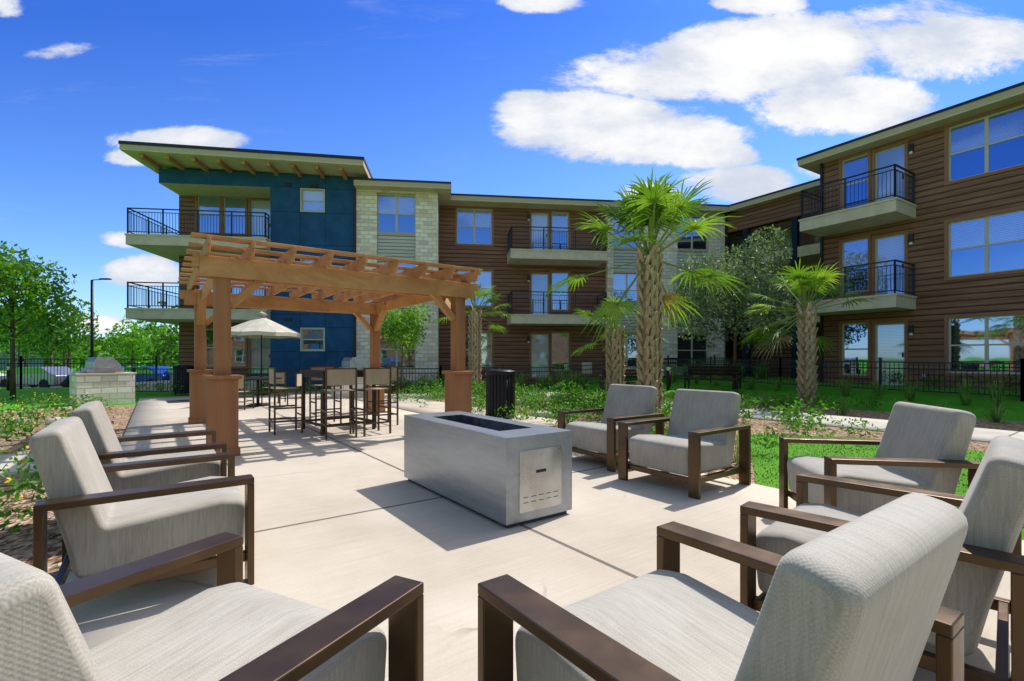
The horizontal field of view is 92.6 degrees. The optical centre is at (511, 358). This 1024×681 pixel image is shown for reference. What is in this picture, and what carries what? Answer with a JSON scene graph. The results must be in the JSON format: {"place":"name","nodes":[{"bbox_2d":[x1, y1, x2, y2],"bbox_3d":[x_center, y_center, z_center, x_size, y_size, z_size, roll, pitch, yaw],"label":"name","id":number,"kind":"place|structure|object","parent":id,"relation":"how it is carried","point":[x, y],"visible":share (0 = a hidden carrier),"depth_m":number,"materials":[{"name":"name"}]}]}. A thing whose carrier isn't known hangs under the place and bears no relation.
{"place":"outdoors","nodes":[
{"label":"outdoors","id":0,"kind":"place"},
{"bbox_2d":[0,385,61,387],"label":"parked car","id":1,"kind":"object","parent":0,"point":[38,385],"depth_m":34.91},
{"bbox_2d":[0,366,72,387],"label":"parked car","id":2,"kind":"object","parent":1,"relation":"on","point":[52,375],"visible":0.53,"depth_m":31.68,"materials":[{"name":"grey paint"}]},
{"bbox_2d":[62,366,123,386],"bbox_3d":[-27.901,1.275,33.000,4.488,1.447,1.860,0,0,6],"label":"parked car","id":3,"kind":"object","parent":1,"relation":"on","point":[77,369],"visible":0.07,"depth_m":32.19,"materials":[{"name":"blue paint"}]},
{"bbox_2d":[90,278,111,356],"bbox_3d":[-26.074,-1.510,31.000,1.249,7.100,0.240,0,0,0],"label":"street light","id":4,"kind":"object","parent":1,"relation":"on","point":[91,321],"visible":0.82,"depth_m":30.95,"materials":[{"name":"metal"}]},
{"bbox_2d":[124,366,169,381],"bbox_3d":[-25.102,1.275,33.300,4.488,1.447,1.860,0,0,6],"label":"parked car","id":5,"kind":"object","parent":1,"relation":"on","point":[163,377],"visible":0.26,"depth_m":32.34,"materials":[{"name":"blue paint"}]},
{"bbox_2d":[164,367,172,379],"bbox_3d":[-22.302,1.275,33.600,4.488,1.447,1.860,0,0,6],"label":"parked car","id":6,"kind":"object","parent":1,"relation":"on","point":[170,372],"visible":0.02,"depth_m":32.74,"materials":[{"name":"blue paint"}]},
{"bbox_2d":[166,400,188,402],"bbox_3d":[-9.418,1.260,14.665,1.500,0.012,0.900,0,0,-39],"label":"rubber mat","id":7,"kind":"object","parent":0,"point":[174,401],"visible":0.36,"depth_m":14.21,"materials":[{"name":"black"}]},
{"bbox_2d":[0,361,1023,421],"bbox_3d":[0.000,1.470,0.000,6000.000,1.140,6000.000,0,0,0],"label":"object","id":8,"kind":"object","parent":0,"point":[1014,409],"depth_m":14.80,"materials":[{"name":"green plant"}]},
{"bbox_2d":[6,364,9,389],"bbox_3d":[-19.500,0.740,19.000,0.180,1.000,0.180,0,0,0],"label":"bollard light","id":9,"kind":"object","parent":8,"relation":"on","point":[8,377],"visible":0.59,"depth_m":18.93,"materials":[{"name":"brown metal"}]},
{"bbox_2d":[0,307,44,370],"bbox_3d":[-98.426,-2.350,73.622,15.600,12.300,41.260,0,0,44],"label":"tree","id":10,"kind":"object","parent":8,"relation":"on","point":[29,365],"depth_m":81.26,"materials":[{"name":"green plant"}]},
{"bbox_2d":[0,241,78,399],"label":"tree","id":11,"kind":"object","parent":8,"relation":"on","point":[10,276],"visible":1,"depth_m":15.46,"materials":[{"name":"green plant"}]},
{"bbox_2d":[0,356,157,388],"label":"perimeter fence","id":12,"kind":"object","parent":8,"relation":"on","point":[60,363],"visible":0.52,"depth_m":19.78,"materials":[{"name":"metal"}]},
{"bbox_2d":[0,295,178,367],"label":"distant tree line","id":13,"kind":"object","parent":8,"relation":"on","point":[63,345],"visible":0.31,"depth_m":67.33,"materials":[{"name":"green plant"}]},
{"bbox_2d":[68,357,136,405],"bbox_3d":[-11.700,0.635,14.000,0.840,1.330,1.360,0,0,37],"label":"outdoor grill","id":14,"kind":"object","parent":8,"relation":"on","point":[110,379],"visible":0.99,"depth_m":13.73,"materials":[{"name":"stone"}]},
{"bbox_2d":[172,365,193,394],"bbox_3d":[-11.600,0.755,17.300,0.670,1.030,0.665,0,0,0],"label":"litter bin","id":15,"kind":"object","parent":8,"relation":"on","point":[180,374],"visible":0.77,"depth_m":17.04,"materials":[{"name":"metal"}]},
{"bbox_2d":[380,303,434,392],"bbox_3d":[-4.022,-0.408,17.828,2.292,3.522,2.628,0,0,17],"label":"young tree","id":16,"kind":"object","parent":8,"relation":"on","point":[403,324],"visible":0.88,"depth_m":17.52,"materials":[{"name":"green plant"}]},
{"bbox_2d":[124,168,737,390],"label":"apartment block","id":17,"kind":"structure","parent":8,"relation":"on","point":[522,252],"depth_m":21.91,"materials":[{"name":"brown"}]},
{"bbox_2d":[118,140,372,179],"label":"roof","id":18,"kind":"structure","parent":17,"relation":"on","point":[155,157],"depth_m":19.53,"materials":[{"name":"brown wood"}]},
{"bbox_2d":[124,355,760,391],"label":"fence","id":19,"kind":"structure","parent":8,"relation":"on","point":[441,367],"depth_m":20.74,"materials":[{"name":"metal"}]},
{"bbox_2d":[432,282,521,390],"bbox_3d":[-1.489,-0.731,18.381,3.632,4.161,2.476,0,0,-21],"label":"palm","id":20,"kind":"object","parent":8,"relation":"on","point":[475,341],"visible":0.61,"depth_m":17.91,"materials":[{"name":"green plant"}]},
{"bbox_2d":[0,388,1023,578],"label":"mulch beds","id":21,"kind":"object","parent":8,"relation":"on","point":[18,545],"visible":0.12,"depth_m":7.59,"materials":[{"name":"brown soil"}]},
{"bbox_2d":[14,397,578,425],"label":"shrubs","id":22,"kind":"object","parent":21,"relation":"on","point":[58,418],"visible":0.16,"depth_m":10.56,"materials":[{"name":"green plant"}]},
{"bbox_2d":[0,374,886,533],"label":"bed shrubs","id":23,"kind":"object","parent":21,"relation":"on","point":[571,399],"visible":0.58,"depth_m":10.06,"materials":[{"name":"green plant"}]},
{"bbox_2d":[751,434,1023,539],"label":"lawn","id":24,"kind":"structure","parent":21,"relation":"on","point":[797,446],"depth_m":6.52,"materials":[{"name":"green plant"}]},
{"bbox_2d":[0,390,1023,476],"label":"sidewalks","id":25,"kind":"structure","parent":8,"relation":"on","point":[987,435],"depth_m":8.87,"materials":[{"name":"concrete"}]},
{"bbox_2d":[65,391,1023,680],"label":"patio slab","id":26,"kind":"structure","parent":8,"relation":"on","point":[343,517],"depth_m":3.55,"materials":[{"name":"concrete"}]},
{"bbox_2d":[29,416,253,586],"bbox_3d":[-2.105,0.806,2.859,0.938,0.927,0.950,0,0,-36],"label":"lounge chair","id":27,"kind":"object","parent":26,"relation":"on","point":[102,525],"visible":0.88,"depth_m":2.56,"materials":[{"name":"fabric"}]},
{"bbox_2d":[70,401,226,490],"bbox_3d":[-2.895,0.806,3.949,0.938,0.927,0.950,0,0,-36],"label":"lounge chair","id":28,"kind":"object","parent":26,"relation":"on","point":[94,418],"visible":0.48,"depth_m":3.69,"materials":[{"name":"fabric"}]},
{"bbox_2d":[0,532,423,680],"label":"lounge chair","id":29,"kind":"object","parent":26,"relation":"on","point":[231,626],"visible":1,"depth_m":1.37,"materials":[{"name":"fabric"}]},
{"bbox_2d":[239,374,253,409],"bbox_3d":[-6.786,0.830,12.205,0.496,0.880,0.464,0,0,0],"label":"dining chair","id":30,"kind":"object","parent":26,"relation":"on","point":[242,383],"visible":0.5,"depth_m":11.99,"materials":[{"name":"brown metal"}]},
{"bbox_2d":[245,377,282,406],"bbox_3d":[-6.802,0.900,13.105,1.197,0.740,1.197,0,0,0],"label":"dining table","id":31,"kind":"object","parent":26,"relation":"on","point":[257,379],"visible":0.86,"depth_m":13.07,"materials":[{"name":"brown metal"}]},
{"bbox_2d":[231,311,300,394],"bbox_3d":[-8.700,-0.165,17.000,2.511,2.930,2.511,0,0,-22],"label":"market umbrella","id":32,"kind":"object","parent":26,"relation":"on","point":[261,326],"visible":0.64,"depth_m":16.46,"materials":[{"name":"beige fabric"}]},
{"bbox_2d":[261,372,285,402],"bbox_3d":[-6.818,0.830,14.005,0.496,0.880,0.464,0,0,0],"label":"dining chair","id":33,"kind":"object","parent":26,"relation":"on","point":[281,375],"visible":0.59,"depth_m":14.21,"materials":[{"name":"brown metal"}]},
{"bbox_2d":[268,367,302,434],"bbox_3d":[-3.893,0.710,8.420,0.456,1.120,0.488,0,0,-36],"label":"bar stool","id":34,"kind":"object","parent":26,"relation":"on","point":[271,375],"visible":1,"depth_m":8.35,"materials":[{"name":"brown metal"}]},
{"bbox_2d":[279,373,301,404],"bbox_3d":[-5.902,0.830,13.120,0.464,0.880,0.496,0,0,0],"label":"dining chair","id":35,"kind":"object","parent":26,"relation":"on","point":[298,379],"visible":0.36,"depth_m":12.96,"materials":[{"name":"brown metal"}]},
{"bbox_2d":[309,366,341,425],"bbox_3d":[-3.616,0.710,9.486,0.488,1.120,0.456,0,0,-36],"label":"bar stool","id":36,"kind":"object","parent":26,"relation":"on","point":[315,413],"visible":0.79,"depth_m":9.51,"materials":[{"name":"brown metal"}]},
{"bbox_2d":[177,232,482,455],"bbox_3d":[-3.564,-0.130,9.091,4.240,2.800,4.980,0,0,-36],"label":"pergola","id":37,"kind":"object","parent":26,"relation":"on","point":[214,397],"visible":0.88,"depth_m":7.81,"materials":[{"name":"brown wood"}]},
{"bbox_2d":[300,369,375,434],"bbox_3d":[-3.117,0.740,8.798,1.000,1.060,1.000,0,0,-44],"label":"bar table","id":38,"kind":"object","parent":26,"relation":"on","point":[314,373],"visible":0.51,"depth_m":8.76,"materials":[{"name":"brown metal"}]},
{"bbox_2d":[320,368,356,439],"bbox_3d":[-2.819,0.710,7.964,0.488,1.120,0.456,0,0,-30],"label":"bar stool","id":39,"kind":"object","parent":26,"relation":"on","point":[339,376],"visible":1,"depth_m":7.83,"materials":[{"name":"brown metal"}]},
{"bbox_2d":[331,357,367,397],"bbox_3d":[-5.200,0.635,16.200,1.360,1.330,0.840,0,0,-37],"label":"outdoor grill","id":40,"kind":"object","parent":26,"relation":"on","point":[356,362],"visible":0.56,"depth_m":15.87,"materials":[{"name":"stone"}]},
{"bbox_2d":[352,367,390,435],"bbox_3d":[-2.374,0.710,8.287,0.488,1.120,0.456,0,0,-42],"label":"bar stool","id":41,"kind":"object","parent":26,"relation":"on","point":[380,375],"visible":0.95,"depth_m":8.18,"materials":[{"name":"brown metal"}]},
{"bbox_2d":[366,366,398,426],"bbox_3d":[-2.488,0.710,9.379,0.456,1.120,0.488,0,0,-36],"label":"bar stool","id":42,"kind":"object","parent":26,"relation":"on","point":[394,373],"visible":0.81,"depth_m":9.34,"materials":[{"name":"brown metal"}]},
{"bbox_2d":[404,411,571,524],"bbox_3d":[-0.317,0.912,4.553,0.660,0.645,1.840,0,0,-36],"label":"fire pit","id":43,"kind":"object","parent":26,"relation":"on","point":[469,460],"visible":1,"depth_m":4.01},
{"bbox_2d":[408,446,566,527],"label":"fire pit fittings","id":44,"kind":"object","parent":43,"relation":"attached to","point":[539,478],"visible":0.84,"depth_m":3.80,"materials":[{"name":"silver metal"}]},
{"bbox_2d":[485,369,515,417],"bbox_3d":[-0.245,0.755,10.450,0.670,1.030,0.665,0,0,0],"label":"litter bin","id":45,"kind":"object","parent":26,"relation":"on","point":[500,387],"visible":0.89,"depth_m":10.19,"materials":[{"name":"metal"}]},
{"bbox_2d":[558,384,663,471],"bbox_3d":[1.235,0.806,6.111,0.938,0.927,0.950,0,0,-36],"label":"lounge chair","id":46,"kind":"object","parent":26,"relation":"on","point":[624,402],"visible":0.77,"depth_m":6.00,"materials":[{"name":"fabric"}]},
{"bbox_2d":[618,389,750,499],"bbox_3d":[1.775,0.806,5.051,0.938,0.927,0.950,0,0,-36],"label":"lounge chair","id":47,"kind":"object","parent":26,"relation":"on","point":[695,442],"visible":1,"depth_m":4.93,"materials":[{"name":"fabric"}]},
{"bbox_2d":[478,493,967,680],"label":"lounge chair","id":48,"kind":"object","parent":26,"relation":"on","point":[860,598],"visible":1,"depth_m":1.14,"materials":[{"name":"fabric"}]},
{"bbox_2d":[779,402,980,513],"bbox_3d":[2.669,0.806,3.647,0.938,0.927,0.950,0,0,10],"label":"lounge chair","id":49,"kind":"object","parent":26,"relation":"on","point":[923,447],"visible":0.72,"depth_m":3.37,"materials":[{"name":"fabric"}]},
{"bbox_2d":[740,435,1023,680],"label":"lounge chair","id":50,"kind":"object","parent":26,"relation":"on","point":[990,503],"visible":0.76,"depth_m":1.78,"materials":[{"name":"fabric"}]},
{"bbox_2d":[573,292,671,392],"bbox_3d":[2.753,-0.217,12.815,2.550,3.133,2.570,0,0,-39],"label":"palm tree","id":51,"kind":"object","parent":8,"relation":"on","point":[615,355],"visible":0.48,"depth_m":12.88,"materials":[{"name":"green"}]},
{"bbox_2d":[539,168,752,424],"bbox_3d":[2.978,-1.111,9.543,4.177,4.922,3.457,0,0,-28],"label":"palm","id":52,"kind":"object","parent":8,"relation":"on","point":[655,207],"visible":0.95,"depth_m":9.41,"materials":[{"name":"green plant"}]},
{"bbox_2d":[666,365,670,389],"bbox_3d":[5.950,0.728,18.600,0.180,0.950,0.180,0,0,0],"label":"bollard light","id":53,"kind":"object","parent":8,"relation":"on","point":[668,378],"visible":0.96,"depth_m":18.53,"materials":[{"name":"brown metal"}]},
{"bbox_2d":[391,359,1010,462],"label":"shrubs","id":54,"kind":"object","parent":8,"relation":"on","point":[995,403],"visible":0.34,"depth_m":14.34,"materials":[{"name":"green plant"}]},
{"bbox_2d":[684,365,741,392],"bbox_3d":[7.043,0.713,17.214,1.800,0.900,0.634,0,0,34],"label":"bench","id":55,"kind":"object","parent":8,"relation":"on","point":[704,370],"visible":0.88,"depth_m":17.35,"materials":[{"name":"brown metal"}]},
{"bbox_2d":[667,224,806,388],"bbox_3d":[8.019,-1.662,17.649,4.542,5.614,4.454,0,0,32],"label":"olive tree","id":56,"kind":"object","parent":8,"relation":"on","point":[757,284],"visible":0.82,"depth_m":16.87,"materials":[{"name":"green plant"}]},
{"bbox_2d":[740,259,880,404],"bbox_3d":[8.184,-0.661,13.798,3.374,4.009,2.791,0,0,0],"label":"palm","id":57,"kind":"object","parent":8,"relation":"on","point":[808,339],"visible":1,"depth_m":13.45,"materials":[{"name":"green plant"}]},
{"bbox_2d":[661,355,1023,401],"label":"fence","id":58,"kind":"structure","parent":8,"relation":"on","point":[880,362],"depth_m":14.34,"materials":[{"name":"metal"}]},
{"bbox_2d":[721,81,1023,389],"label":"apartment block","id":59,"kind":"structure","parent":8,"relation":"on","point":[915,226],"depth_m":15.65,"materials":[{"name":"brown wood"}]},
{"bbox_2d":[0,0,1023,346],"label":"sky","id":60,"kind":"structure","parent":0,"point":[577,99],"materials":[{"name":"blue"}]},
{"bbox_2d":[135,371,1019,393],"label":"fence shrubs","id":61,"kind":"object","parent":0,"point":[418,383],"visible":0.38,"depth_m":14.35,"materials":[{"name":"green plant"}]},
{"bbox_2d":[599,369,636,391],"bbox_3d":[4.064,0.830,17.504,1.800,0.900,0.634,0,0,20],"label":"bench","id":62,"kind":"object","parent":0,"point":[630,373],"visible":0.47,"depth_m":17.70,"materials":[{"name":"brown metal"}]},
{"bbox_2d":[1020,365,1021,401],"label":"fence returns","id":63,"kind":"object","parent":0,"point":[1020,386],"visible":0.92,"depth_m":11.89,"materials":[{"name":"metal"}]}
]}

